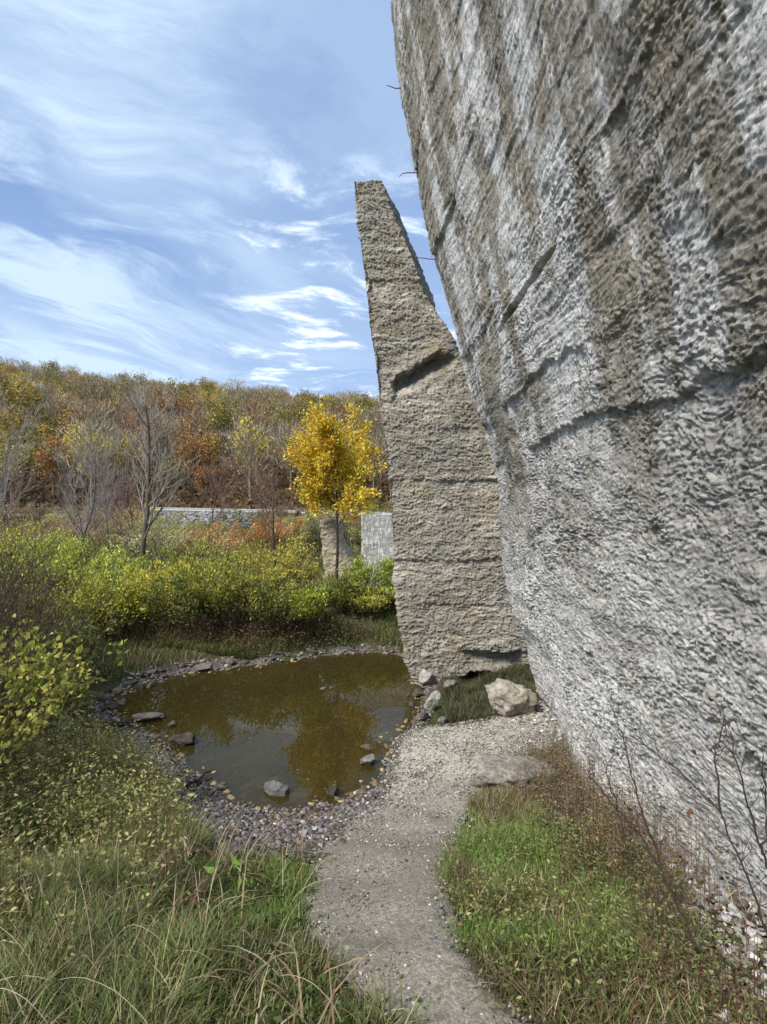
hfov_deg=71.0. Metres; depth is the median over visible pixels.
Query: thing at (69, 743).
bank grass
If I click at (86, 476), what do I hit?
hillside tree
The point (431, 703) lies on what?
rubble rock
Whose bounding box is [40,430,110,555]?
bare tree
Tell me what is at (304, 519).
meadow bush
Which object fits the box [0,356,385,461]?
hillside wood
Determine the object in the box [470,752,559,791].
flat rock
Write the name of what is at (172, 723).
pond stone
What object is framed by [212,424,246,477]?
hillside tree
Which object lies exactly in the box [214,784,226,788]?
pond stone
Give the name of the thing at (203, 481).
hillside tree
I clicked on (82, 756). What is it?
bank weeds
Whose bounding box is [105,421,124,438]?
hillside tree
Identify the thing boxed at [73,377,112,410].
hillside tree
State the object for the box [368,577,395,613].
willow bush
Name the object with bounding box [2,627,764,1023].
fallen leaves
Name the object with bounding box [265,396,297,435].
hillside tree
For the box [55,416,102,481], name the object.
hillside tree
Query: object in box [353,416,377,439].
hillside tree
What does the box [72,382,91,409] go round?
hillside tree
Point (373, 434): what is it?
hillside tree
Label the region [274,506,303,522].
roadside bush
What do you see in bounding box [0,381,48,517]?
bare tree
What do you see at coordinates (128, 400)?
hillside tree
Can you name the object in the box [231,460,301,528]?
bare tree
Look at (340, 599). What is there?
willow bush
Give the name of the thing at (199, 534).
meadow bush
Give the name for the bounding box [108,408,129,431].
hillside tree
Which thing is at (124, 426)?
hillside tree
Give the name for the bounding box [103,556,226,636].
willow bush
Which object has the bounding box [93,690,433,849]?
shore gravel
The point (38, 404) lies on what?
hillside tree
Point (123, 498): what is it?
bare tree
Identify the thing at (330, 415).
hillside tree
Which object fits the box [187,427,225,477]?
hillside tree
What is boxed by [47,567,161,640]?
willow bush
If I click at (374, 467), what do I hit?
hillside tree
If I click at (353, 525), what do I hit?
meadow bush
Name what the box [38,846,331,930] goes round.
lawn tuft grass
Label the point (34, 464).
hillside tree
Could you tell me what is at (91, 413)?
hillside tree
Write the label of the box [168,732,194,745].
pond stone
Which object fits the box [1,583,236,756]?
bank grass
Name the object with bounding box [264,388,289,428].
hillside tree
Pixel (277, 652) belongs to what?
bank stone
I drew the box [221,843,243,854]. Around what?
shore rock
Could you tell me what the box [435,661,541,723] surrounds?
pillar foot grass
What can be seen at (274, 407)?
hillside tree
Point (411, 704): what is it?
rubble rock
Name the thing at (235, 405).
hillside tree
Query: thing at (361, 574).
willow bush
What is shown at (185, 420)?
hillside tree
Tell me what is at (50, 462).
hillside tree
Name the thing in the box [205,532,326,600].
willow bush
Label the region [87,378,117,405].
hillside tree
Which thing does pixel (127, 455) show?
hillside tree
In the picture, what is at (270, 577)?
willow bush
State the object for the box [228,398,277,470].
hillside tree
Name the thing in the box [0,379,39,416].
hillside tree
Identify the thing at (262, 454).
hillside tree
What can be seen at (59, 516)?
roadside bush
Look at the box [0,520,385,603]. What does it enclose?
field grass
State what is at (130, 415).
hillside tree
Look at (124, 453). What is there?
hillside tree
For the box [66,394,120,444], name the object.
hillside tree
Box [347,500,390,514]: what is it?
roadside bush
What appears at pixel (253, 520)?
meadow bush
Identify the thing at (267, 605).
willow bush
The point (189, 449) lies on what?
hillside tree
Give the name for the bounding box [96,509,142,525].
roadside bush
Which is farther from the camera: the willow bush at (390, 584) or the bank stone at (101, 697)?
the willow bush at (390, 584)
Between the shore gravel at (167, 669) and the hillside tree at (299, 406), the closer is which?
the shore gravel at (167, 669)
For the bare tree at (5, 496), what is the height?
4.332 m
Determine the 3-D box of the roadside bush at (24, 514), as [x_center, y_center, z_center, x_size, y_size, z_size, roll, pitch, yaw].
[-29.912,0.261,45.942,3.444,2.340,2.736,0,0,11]
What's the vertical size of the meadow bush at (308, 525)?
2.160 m
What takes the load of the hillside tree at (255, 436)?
on the ground at (96, 685)
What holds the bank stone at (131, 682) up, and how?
on the ground at (96, 685)
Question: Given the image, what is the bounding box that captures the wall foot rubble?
[510,701,766,1023]
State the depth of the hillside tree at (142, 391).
109.37 m
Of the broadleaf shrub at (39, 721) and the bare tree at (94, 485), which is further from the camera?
the bare tree at (94, 485)
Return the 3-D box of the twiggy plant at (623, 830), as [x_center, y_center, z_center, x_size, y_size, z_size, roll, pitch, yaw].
[1.112,1.296,2.606,0.202,0.604,0.371,0,0,-28]
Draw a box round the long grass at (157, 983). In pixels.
[0,799,439,1023]
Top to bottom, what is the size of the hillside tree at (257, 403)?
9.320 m
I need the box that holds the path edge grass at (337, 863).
[278,788,509,1011]
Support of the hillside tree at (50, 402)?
on the ground at (96, 685)
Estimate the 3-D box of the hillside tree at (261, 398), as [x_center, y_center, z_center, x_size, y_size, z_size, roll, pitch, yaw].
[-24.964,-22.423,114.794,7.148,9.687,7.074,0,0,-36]
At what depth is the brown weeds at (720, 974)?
2.35 m
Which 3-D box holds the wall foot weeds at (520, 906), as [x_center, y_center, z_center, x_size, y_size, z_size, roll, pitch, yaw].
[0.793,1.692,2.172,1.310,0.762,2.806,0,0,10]
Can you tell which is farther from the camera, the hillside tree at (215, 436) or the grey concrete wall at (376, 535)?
the hillside tree at (215, 436)
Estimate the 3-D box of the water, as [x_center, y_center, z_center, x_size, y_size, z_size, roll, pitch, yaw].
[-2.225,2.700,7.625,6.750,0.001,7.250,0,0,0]
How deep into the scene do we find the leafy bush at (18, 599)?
8.49 m
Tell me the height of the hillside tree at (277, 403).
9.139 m
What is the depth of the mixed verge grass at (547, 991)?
1.96 m
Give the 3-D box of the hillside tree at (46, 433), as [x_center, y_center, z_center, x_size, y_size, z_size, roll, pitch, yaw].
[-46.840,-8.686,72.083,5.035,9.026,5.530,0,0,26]
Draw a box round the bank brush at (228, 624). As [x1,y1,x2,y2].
[96,600,375,655]
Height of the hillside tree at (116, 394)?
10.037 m
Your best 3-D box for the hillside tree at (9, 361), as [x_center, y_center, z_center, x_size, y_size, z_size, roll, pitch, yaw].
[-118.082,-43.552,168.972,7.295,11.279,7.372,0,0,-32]
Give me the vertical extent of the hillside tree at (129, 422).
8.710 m
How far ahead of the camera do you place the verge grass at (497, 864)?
2.58 m
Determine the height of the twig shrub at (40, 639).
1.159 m
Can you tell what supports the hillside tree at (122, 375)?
on the ground at (96, 685)
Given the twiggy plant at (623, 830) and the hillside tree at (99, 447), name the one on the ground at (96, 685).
the hillside tree at (99, 447)
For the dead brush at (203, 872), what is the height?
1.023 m
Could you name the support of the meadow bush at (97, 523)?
on the ground at (96, 685)
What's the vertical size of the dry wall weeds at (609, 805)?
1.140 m
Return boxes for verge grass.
[420,744,766,1023]
[431,790,690,968]
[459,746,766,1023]
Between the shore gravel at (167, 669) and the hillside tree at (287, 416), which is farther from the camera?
the hillside tree at (287, 416)
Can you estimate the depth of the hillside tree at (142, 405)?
104.74 m
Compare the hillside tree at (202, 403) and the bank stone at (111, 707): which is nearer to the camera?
the bank stone at (111, 707)
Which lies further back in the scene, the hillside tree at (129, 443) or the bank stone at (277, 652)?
the hillside tree at (129, 443)
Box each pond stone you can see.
[132,712,164,720]
[167,720,176,726]
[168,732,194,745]
[195,663,211,670]
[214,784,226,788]
[263,780,289,796]
[326,783,338,796]
[360,744,374,749]
[360,754,374,764]
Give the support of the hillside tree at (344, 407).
on the ground at (96, 685)
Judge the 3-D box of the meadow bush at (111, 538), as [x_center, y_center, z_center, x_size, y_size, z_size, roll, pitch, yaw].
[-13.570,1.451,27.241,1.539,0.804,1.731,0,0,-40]
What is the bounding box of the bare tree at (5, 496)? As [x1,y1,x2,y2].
[0,467,17,530]
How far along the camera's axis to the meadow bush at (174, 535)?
16.73 m
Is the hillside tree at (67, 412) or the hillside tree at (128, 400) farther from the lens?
the hillside tree at (128, 400)
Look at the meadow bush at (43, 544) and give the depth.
17.17 m
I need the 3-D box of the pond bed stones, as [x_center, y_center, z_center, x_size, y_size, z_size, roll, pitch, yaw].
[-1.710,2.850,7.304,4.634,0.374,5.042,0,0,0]
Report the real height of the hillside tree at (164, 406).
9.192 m
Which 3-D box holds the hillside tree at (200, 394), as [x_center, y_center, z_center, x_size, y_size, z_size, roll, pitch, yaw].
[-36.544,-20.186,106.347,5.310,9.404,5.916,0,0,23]
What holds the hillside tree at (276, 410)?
on the ground at (96, 685)
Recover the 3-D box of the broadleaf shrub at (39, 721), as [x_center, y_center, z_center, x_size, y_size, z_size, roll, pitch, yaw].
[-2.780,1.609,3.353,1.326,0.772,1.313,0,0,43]
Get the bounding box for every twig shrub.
[0,486,122,650]
[0,494,104,630]
[0,532,128,676]
[0,550,72,661]
[0,603,86,695]
[0,612,78,724]
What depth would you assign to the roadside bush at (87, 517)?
45.94 m
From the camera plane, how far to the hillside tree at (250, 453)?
57.21 m
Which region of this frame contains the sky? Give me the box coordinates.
[0,0,459,399]
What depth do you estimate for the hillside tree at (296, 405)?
98.35 m
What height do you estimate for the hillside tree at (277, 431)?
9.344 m
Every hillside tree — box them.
[0,374,49,415]
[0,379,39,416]
[0,398,51,485]
[0,402,29,441]
[0,407,25,439]
[0,430,38,502]
[0,442,26,495]
[1,356,18,366]
[1,406,45,466]
[12,436,62,497]
[14,377,47,403]
[15,416,58,476]
[19,389,53,424]
[25,401,54,432]
[26,429,77,506]
[38,384,79,441]
[42,394,58,415]
[46,407,71,452]
[53,390,82,415]
[55,414,126,506]
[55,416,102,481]
[57,418,112,492]
[58,399,93,459]
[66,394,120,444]
[69,399,105,431]
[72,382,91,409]
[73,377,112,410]
[75,427,106,478]
[78,402,121,464]
[86,392,123,423]
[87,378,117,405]
[99,428,152,496]
[104,430,141,490]
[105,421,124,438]
[108,389,142,421]
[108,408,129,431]
[109,421,146,479]
[112,381,130,409]
[115,370,129,379]
[116,413,151,465]
[116,416,134,436]
[121,394,154,423]
[124,393,151,415]
[126,411,149,425]
[127,377,161,418]
[130,418,181,485]
[137,415,185,489]
[145,379,179,422]
[146,408,178,440]
[149,392,180,418]
[150,455,185,501]
[152,383,184,419]
[161,375,186,420]
[161,412,198,460]
[171,425,214,496]
[172,393,204,436]
[172,410,194,430]
[176,407,213,439]
[176,429,201,478]
[184,389,208,430]
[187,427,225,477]
[190,460,218,505]
[193,397,222,433]
[193,402,227,433]
[202,387,240,452]
[203,384,230,431]
[204,429,224,461]
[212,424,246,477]
[215,389,244,428]
[218,418,279,508]
[219,415,243,441]
[225,406,273,492]
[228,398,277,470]
[230,392,256,442]
[236,434,277,484]
[243,407,274,463]
[246,395,270,411]
[247,395,272,417]
[251,385,279,402]
[256,393,292,458]
[261,417,294,479]
[262,399,283,423]
[263,396,285,415]
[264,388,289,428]
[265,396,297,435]
[267,403,299,443]
[268,424,306,495]
[268,429,289,476]
[270,391,294,408]
[273,417,313,501]
[282,398,308,421]
[283,393,311,420]
[283,405,305,448]
[300,398,314,428]
[301,390,323,412]
[307,410,342,436]
[309,394,326,408]
[312,401,337,417]
[320,389,341,423]
[326,397,354,436]
[326,399,361,430]
[334,394,355,404]
[334,406,368,439]
[341,391,371,444]
[351,441,387,501]
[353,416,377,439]
[357,408,380,435]
[358,405,382,443]
[361,426,384,453]
[369,415,384,449]
[370,433,387,485]
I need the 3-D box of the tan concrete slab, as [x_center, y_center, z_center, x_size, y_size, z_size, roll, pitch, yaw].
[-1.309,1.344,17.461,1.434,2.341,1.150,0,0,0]
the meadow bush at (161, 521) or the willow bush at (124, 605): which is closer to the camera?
the willow bush at (124, 605)
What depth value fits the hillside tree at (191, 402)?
94.44 m
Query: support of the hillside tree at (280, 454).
on the ground at (96, 685)
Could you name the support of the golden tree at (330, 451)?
on the ground at (96, 685)
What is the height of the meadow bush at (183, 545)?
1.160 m
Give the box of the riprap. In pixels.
[153,510,257,528]
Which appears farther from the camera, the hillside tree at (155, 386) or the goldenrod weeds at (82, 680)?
the hillside tree at (155, 386)
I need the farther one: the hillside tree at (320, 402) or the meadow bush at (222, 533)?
the hillside tree at (320, 402)
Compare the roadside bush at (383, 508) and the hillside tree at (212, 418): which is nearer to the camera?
the roadside bush at (383, 508)
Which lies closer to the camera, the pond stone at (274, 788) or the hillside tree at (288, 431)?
the pond stone at (274, 788)
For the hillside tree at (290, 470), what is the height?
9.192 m
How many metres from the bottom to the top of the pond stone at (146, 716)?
0.104 m
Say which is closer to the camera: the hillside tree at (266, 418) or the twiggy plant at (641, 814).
the twiggy plant at (641, 814)
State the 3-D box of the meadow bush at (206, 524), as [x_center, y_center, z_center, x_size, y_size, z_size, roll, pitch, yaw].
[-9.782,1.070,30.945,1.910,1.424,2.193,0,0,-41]
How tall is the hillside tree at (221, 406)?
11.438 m
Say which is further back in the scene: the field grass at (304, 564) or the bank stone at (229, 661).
the field grass at (304, 564)
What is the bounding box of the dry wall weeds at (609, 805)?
[502,713,754,927]
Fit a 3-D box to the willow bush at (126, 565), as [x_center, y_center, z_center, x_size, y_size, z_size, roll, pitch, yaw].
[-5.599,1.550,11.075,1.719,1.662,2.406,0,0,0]
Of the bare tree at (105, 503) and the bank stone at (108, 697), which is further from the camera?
the bare tree at (105, 503)
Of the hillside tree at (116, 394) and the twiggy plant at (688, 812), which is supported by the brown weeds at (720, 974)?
the twiggy plant at (688, 812)
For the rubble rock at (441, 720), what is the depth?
6.58 m
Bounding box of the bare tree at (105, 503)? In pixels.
[67,416,125,548]
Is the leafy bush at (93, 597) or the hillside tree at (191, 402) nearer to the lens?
the leafy bush at (93, 597)
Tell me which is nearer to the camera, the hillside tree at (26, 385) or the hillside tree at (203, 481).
the hillside tree at (203, 481)
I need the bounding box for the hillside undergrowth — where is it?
[0,386,390,510]
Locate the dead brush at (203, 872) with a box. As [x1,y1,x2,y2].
[1,734,356,1023]
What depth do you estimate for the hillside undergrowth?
60.99 m
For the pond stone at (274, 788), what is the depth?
5.13 m
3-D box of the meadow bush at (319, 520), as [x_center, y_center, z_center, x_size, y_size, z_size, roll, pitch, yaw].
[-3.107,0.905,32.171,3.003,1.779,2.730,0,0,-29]
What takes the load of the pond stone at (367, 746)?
in the water
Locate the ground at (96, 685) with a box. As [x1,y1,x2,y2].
[0,403,766,1023]
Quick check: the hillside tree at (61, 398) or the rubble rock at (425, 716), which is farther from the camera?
the hillside tree at (61, 398)
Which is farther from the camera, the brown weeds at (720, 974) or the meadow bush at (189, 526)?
the meadow bush at (189, 526)
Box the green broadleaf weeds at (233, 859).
[0,797,241,896]
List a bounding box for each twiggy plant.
[581,709,632,868]
[585,675,701,951]
[613,697,766,947]
[691,695,766,867]
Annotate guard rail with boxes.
[151,507,386,514]
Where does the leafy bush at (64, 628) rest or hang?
on the ground at (96, 685)
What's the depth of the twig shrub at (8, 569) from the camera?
7.11 m
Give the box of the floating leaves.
[130,667,399,800]
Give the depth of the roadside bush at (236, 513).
45.74 m
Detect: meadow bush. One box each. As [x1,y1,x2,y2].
[7,535,80,561]
[20,519,94,545]
[41,523,99,541]
[46,515,75,530]
[67,499,138,542]
[100,534,131,546]
[101,519,141,535]
[103,503,168,545]
[104,508,192,569]
[123,516,195,556]
[149,506,201,542]
[161,530,198,554]
[168,528,244,568]
[178,516,247,558]
[188,519,229,543]
[203,519,233,531]
[205,528,232,542]
[235,514,303,557]
[248,519,313,556]
[250,517,297,532]
[262,511,334,554]
[278,515,313,531]
[301,523,361,563]
[304,513,351,526]
[307,507,373,546]
[345,526,361,558]
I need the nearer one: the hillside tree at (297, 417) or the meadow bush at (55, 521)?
the meadow bush at (55, 521)
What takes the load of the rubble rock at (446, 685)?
on the ground at (96, 685)
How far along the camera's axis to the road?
52.77 m
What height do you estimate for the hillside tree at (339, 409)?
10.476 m
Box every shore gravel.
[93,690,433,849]
[99,642,436,688]
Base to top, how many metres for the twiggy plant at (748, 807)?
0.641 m
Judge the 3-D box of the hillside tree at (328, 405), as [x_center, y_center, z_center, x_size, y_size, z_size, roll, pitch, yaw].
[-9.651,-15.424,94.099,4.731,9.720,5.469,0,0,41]
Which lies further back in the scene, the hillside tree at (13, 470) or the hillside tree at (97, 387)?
the hillside tree at (97, 387)
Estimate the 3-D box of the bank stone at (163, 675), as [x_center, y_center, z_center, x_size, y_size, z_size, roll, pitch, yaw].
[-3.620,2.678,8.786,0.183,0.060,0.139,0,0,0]
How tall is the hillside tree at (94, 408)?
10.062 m
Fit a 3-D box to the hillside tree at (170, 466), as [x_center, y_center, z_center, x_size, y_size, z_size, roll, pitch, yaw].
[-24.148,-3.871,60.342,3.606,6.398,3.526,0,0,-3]
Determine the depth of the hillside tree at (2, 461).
57.96 m
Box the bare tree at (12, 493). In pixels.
[0,445,34,538]
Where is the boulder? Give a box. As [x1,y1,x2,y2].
[485,678,537,717]
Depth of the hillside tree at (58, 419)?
83.16 m
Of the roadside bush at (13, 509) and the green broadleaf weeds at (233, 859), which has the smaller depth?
the green broadleaf weeds at (233, 859)
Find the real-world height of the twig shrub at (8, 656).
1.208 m
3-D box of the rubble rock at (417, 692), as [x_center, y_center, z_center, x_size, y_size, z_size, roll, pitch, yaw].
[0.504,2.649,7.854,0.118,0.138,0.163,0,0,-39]
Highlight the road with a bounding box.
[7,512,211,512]
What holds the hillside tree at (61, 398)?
on the ground at (96, 685)
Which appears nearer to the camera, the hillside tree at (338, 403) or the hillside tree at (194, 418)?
the hillside tree at (194, 418)
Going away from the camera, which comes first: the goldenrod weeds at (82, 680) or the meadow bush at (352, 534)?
the goldenrod weeds at (82, 680)
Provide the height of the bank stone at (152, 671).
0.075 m
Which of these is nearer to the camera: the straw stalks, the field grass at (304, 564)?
the straw stalks
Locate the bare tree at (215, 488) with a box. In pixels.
[202,447,246,545]
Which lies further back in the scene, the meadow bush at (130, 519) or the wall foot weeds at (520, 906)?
the meadow bush at (130, 519)
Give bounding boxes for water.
[104,652,424,813]
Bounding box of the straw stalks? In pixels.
[0,838,388,1023]
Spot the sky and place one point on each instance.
(177, 177)
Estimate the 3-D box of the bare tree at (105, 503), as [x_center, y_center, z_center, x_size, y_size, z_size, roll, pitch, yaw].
[-12.283,-1.175,23.664,2.683,6.065,2.840,0,0,0]
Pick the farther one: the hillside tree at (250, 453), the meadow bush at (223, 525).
the hillside tree at (250, 453)
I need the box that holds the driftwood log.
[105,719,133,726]
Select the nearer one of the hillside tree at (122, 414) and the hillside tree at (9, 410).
the hillside tree at (9, 410)
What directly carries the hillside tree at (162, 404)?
on the ground at (96, 685)
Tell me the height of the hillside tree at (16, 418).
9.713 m
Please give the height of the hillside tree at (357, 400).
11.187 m
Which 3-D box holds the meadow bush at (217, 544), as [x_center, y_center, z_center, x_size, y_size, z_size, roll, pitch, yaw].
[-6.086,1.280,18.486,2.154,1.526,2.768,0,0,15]
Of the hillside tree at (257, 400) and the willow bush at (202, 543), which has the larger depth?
the hillside tree at (257, 400)
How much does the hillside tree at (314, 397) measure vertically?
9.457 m
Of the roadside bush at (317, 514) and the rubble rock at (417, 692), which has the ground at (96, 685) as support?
the roadside bush at (317, 514)
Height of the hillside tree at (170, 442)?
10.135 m
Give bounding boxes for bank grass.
[0,691,229,861]
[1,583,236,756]
[43,584,403,659]
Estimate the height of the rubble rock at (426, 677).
0.240 m
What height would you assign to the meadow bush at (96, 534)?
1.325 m
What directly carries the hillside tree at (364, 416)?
on the ground at (96, 685)
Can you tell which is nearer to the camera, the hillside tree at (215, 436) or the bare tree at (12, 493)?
the bare tree at (12, 493)
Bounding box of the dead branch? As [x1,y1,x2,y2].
[185,769,212,787]
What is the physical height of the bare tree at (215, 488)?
4.953 m
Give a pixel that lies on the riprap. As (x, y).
(207, 516)
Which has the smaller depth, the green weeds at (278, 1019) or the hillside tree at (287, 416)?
the green weeds at (278, 1019)
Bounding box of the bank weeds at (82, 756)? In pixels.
[0,669,215,986]
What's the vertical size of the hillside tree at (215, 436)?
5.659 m
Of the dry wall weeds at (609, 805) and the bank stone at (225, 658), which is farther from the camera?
the bank stone at (225, 658)
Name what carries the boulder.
on the path
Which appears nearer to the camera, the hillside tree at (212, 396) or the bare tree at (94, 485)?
the bare tree at (94, 485)
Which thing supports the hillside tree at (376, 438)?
on the ground at (96, 685)
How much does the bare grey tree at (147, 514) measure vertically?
6.064 m
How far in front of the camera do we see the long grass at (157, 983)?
1.87 m
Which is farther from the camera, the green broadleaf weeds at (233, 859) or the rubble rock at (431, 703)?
the rubble rock at (431, 703)
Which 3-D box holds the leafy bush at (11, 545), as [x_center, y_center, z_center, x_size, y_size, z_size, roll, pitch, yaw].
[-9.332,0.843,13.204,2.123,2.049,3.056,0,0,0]
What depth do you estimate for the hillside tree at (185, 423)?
77.54 m
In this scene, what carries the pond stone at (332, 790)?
in the water
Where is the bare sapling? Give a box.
[254,471,288,567]
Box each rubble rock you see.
[409,701,415,707]
[412,688,423,696]
[419,669,433,684]
[420,712,429,720]
[424,690,440,711]
[437,716,446,723]
[443,680,455,689]
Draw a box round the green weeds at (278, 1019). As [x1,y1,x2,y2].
[0,794,420,1023]
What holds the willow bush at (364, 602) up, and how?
on the ground at (96, 685)
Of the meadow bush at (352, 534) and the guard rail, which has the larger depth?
the guard rail
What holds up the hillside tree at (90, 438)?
on the ground at (96, 685)
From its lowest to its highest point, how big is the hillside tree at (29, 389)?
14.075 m
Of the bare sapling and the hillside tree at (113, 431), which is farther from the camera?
the hillside tree at (113, 431)
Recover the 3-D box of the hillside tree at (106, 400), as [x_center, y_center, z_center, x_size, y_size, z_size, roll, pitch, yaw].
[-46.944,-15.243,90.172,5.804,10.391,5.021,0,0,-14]
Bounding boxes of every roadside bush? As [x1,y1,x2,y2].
[0,502,35,526]
[8,501,53,526]
[43,505,99,524]
[71,510,109,525]
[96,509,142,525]
[219,509,253,524]
[248,510,281,525]
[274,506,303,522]
[305,509,331,520]
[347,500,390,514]
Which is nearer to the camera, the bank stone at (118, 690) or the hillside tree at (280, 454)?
the bank stone at (118, 690)
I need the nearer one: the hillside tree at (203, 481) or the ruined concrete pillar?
the ruined concrete pillar
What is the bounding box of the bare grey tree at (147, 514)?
[113,369,200,577]
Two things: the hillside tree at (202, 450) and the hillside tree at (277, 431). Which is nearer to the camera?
the hillside tree at (202, 450)
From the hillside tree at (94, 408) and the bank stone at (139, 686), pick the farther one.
the hillside tree at (94, 408)
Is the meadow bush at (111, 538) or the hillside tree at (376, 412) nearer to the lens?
the meadow bush at (111, 538)
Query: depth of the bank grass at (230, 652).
10.31 m
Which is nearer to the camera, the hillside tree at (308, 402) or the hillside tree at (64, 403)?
the hillside tree at (64, 403)
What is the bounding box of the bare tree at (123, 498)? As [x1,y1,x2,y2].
[107,469,154,562]
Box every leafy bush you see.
[0,505,66,582]
[0,521,110,594]
[0,529,126,618]
[0,563,60,628]
[6,563,135,651]
[12,602,126,670]
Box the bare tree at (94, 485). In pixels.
[56,439,133,556]
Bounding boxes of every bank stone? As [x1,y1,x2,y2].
[96,693,105,701]
[104,693,111,700]
[107,705,116,709]
[109,687,122,693]
[109,701,118,708]
[126,680,136,685]
[134,684,145,688]
[146,669,156,673]
[159,673,167,677]
[220,656,229,663]
[226,657,233,665]
[273,650,283,654]
[307,649,317,654]
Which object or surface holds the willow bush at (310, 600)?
on the ground at (96, 685)
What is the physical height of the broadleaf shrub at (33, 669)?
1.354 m
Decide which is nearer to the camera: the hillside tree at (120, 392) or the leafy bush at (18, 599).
the leafy bush at (18, 599)
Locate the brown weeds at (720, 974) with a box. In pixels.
[486,726,766,1023]
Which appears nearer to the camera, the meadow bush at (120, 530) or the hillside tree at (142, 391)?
the meadow bush at (120, 530)
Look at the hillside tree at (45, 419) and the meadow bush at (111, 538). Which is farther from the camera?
the hillside tree at (45, 419)
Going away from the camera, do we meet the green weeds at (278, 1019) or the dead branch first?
the green weeds at (278, 1019)
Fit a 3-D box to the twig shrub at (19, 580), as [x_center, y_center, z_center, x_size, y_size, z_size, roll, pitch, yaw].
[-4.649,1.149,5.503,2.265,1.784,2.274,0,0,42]
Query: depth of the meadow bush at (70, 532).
23.28 m
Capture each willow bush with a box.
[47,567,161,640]
[65,548,158,622]
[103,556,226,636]
[141,560,249,636]
[156,535,259,608]
[161,554,298,631]
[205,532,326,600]
[223,575,306,638]
[271,583,334,634]
[320,577,374,617]
[337,553,394,589]
[344,581,394,619]
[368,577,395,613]
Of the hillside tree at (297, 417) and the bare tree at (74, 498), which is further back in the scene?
the hillside tree at (297, 417)
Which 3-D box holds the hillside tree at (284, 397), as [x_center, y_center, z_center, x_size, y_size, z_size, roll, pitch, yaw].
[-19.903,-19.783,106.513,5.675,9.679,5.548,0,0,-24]
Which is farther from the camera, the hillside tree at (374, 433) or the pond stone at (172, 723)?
the hillside tree at (374, 433)
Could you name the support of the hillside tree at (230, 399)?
on the ground at (96, 685)
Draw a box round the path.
[304,709,563,1023]
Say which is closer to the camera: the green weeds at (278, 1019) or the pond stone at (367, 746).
the green weeds at (278, 1019)
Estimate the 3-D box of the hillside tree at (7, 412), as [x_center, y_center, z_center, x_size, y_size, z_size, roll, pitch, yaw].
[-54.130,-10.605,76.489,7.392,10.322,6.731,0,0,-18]
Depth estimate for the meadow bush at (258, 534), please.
21.54 m
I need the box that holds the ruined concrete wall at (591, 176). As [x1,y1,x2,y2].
[391,0,766,919]
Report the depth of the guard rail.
50.20 m
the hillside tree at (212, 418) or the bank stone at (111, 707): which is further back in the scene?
the hillside tree at (212, 418)
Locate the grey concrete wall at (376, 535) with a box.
[361,513,392,586]
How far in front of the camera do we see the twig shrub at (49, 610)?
6.72 m
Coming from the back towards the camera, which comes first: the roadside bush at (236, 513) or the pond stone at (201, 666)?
the roadside bush at (236, 513)
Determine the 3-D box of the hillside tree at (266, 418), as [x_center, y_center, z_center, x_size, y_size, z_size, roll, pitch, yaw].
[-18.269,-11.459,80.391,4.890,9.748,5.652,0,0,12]
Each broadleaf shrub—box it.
[0,613,132,752]
[0,698,59,779]
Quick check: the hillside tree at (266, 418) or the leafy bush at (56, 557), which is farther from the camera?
the hillside tree at (266, 418)
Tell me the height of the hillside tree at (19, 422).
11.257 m
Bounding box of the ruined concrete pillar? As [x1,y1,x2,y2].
[354,180,528,685]
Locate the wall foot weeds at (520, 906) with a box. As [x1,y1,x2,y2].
[430,796,766,1023]
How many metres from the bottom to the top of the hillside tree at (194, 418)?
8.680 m
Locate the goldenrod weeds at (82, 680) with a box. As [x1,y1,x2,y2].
[0,616,105,728]
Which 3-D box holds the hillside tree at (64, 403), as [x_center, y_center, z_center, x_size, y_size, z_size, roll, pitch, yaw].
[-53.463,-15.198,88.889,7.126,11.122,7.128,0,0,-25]
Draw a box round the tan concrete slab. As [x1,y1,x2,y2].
[319,517,354,577]
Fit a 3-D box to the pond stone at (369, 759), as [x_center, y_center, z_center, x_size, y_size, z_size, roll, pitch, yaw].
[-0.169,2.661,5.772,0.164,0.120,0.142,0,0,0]
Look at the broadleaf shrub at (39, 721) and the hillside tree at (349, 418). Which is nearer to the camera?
the broadleaf shrub at (39, 721)
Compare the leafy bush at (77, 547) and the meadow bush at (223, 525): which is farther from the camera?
the meadow bush at (223, 525)
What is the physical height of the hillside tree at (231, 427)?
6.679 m
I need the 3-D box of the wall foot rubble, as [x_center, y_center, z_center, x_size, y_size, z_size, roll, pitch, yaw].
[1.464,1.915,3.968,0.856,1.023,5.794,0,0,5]
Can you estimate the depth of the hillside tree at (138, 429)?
67.78 m
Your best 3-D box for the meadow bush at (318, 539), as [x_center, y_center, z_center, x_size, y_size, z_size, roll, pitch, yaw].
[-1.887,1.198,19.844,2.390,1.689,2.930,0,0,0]
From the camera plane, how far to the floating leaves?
6.65 m
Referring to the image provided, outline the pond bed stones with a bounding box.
[104,659,424,812]
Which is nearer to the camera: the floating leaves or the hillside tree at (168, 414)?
the floating leaves
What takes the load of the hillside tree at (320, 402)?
on the ground at (96, 685)
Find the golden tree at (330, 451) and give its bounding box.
[276,397,386,580]

